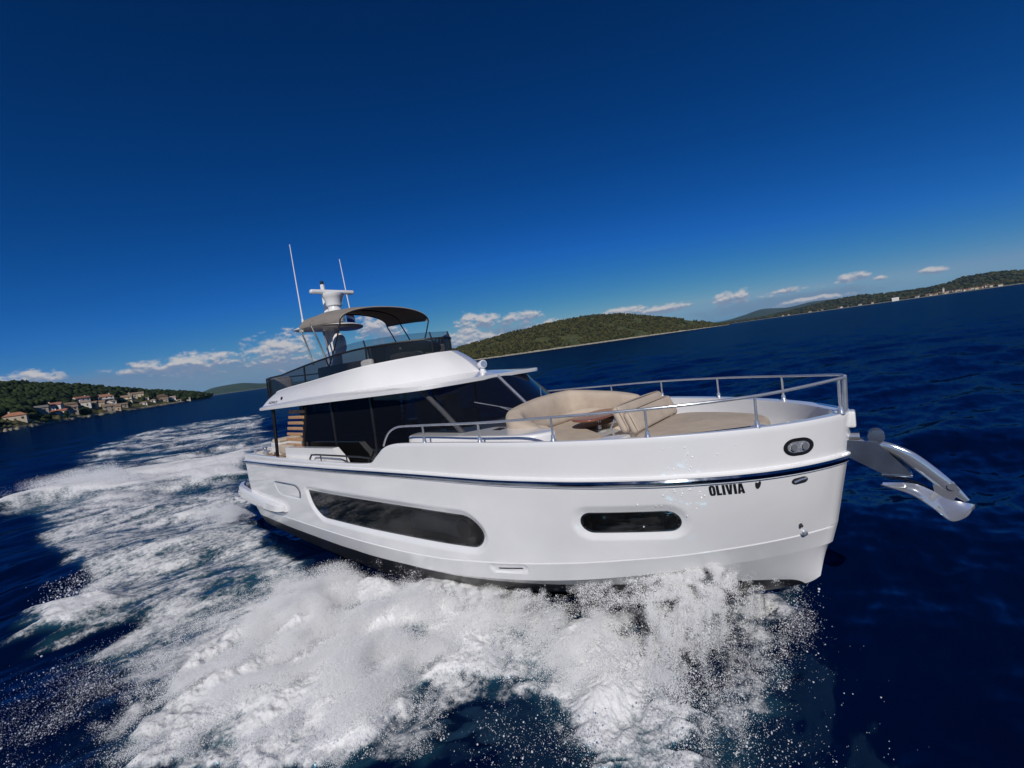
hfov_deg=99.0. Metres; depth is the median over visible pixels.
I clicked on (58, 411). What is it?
house
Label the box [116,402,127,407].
house
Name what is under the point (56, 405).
house
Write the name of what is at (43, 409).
house
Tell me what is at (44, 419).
pine tree
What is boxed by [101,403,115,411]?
house
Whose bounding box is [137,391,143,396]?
house
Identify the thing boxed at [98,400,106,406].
house
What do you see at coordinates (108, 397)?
house
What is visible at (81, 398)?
house
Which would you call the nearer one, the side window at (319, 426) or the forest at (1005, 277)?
the side window at (319, 426)
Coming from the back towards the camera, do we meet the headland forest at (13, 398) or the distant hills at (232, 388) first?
the distant hills at (232, 388)
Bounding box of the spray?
[0,455,893,767]
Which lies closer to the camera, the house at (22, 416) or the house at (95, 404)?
the house at (22, 416)
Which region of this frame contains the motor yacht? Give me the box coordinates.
[238,244,974,591]
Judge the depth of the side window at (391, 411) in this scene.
9.35 m
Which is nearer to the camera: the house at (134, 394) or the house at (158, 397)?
the house at (134, 394)
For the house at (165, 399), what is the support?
on the headland
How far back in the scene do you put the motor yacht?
7.21 m
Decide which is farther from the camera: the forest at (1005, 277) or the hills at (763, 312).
the hills at (763, 312)
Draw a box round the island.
[474,315,729,359]
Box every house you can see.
[1,412,28,422]
[33,405,49,413]
[44,402,63,410]
[49,408,70,416]
[63,402,77,407]
[65,404,78,414]
[72,395,90,401]
[78,400,91,407]
[91,401,98,408]
[97,393,113,402]
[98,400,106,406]
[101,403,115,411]
[115,404,121,411]
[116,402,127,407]
[120,394,133,402]
[127,392,137,398]
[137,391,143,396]
[155,394,167,399]
[160,397,168,401]
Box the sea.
[0,284,1023,767]
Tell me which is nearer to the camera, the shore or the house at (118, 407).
the house at (118, 407)
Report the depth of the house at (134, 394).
532.80 m
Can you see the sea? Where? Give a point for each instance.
(916, 604)
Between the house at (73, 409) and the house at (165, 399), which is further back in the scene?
the house at (165, 399)
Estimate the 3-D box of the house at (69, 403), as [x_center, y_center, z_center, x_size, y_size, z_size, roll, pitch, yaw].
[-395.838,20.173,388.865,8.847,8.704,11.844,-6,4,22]
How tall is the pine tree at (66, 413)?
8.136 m
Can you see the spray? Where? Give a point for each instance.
(679, 587)
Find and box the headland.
[0,397,209,431]
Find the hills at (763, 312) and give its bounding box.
[714,299,831,322]
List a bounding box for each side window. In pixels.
[304,402,335,446]
[332,397,376,462]
[372,391,457,452]
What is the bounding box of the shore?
[731,272,1023,323]
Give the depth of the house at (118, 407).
446.94 m
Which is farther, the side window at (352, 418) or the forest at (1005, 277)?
the forest at (1005, 277)
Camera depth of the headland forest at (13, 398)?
413.79 m
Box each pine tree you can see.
[40,415,48,424]
[63,411,69,418]
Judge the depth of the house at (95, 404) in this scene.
428.47 m
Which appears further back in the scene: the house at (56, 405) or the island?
the island
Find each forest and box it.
[0,379,213,419]
[452,312,730,358]
[723,269,1023,322]
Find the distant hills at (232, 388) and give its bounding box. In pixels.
[204,383,266,394]
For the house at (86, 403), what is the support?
on the headland
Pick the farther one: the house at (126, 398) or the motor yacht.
the house at (126, 398)
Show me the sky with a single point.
(483, 169)
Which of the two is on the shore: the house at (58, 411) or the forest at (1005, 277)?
the forest at (1005, 277)
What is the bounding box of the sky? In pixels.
[0,0,1023,391]

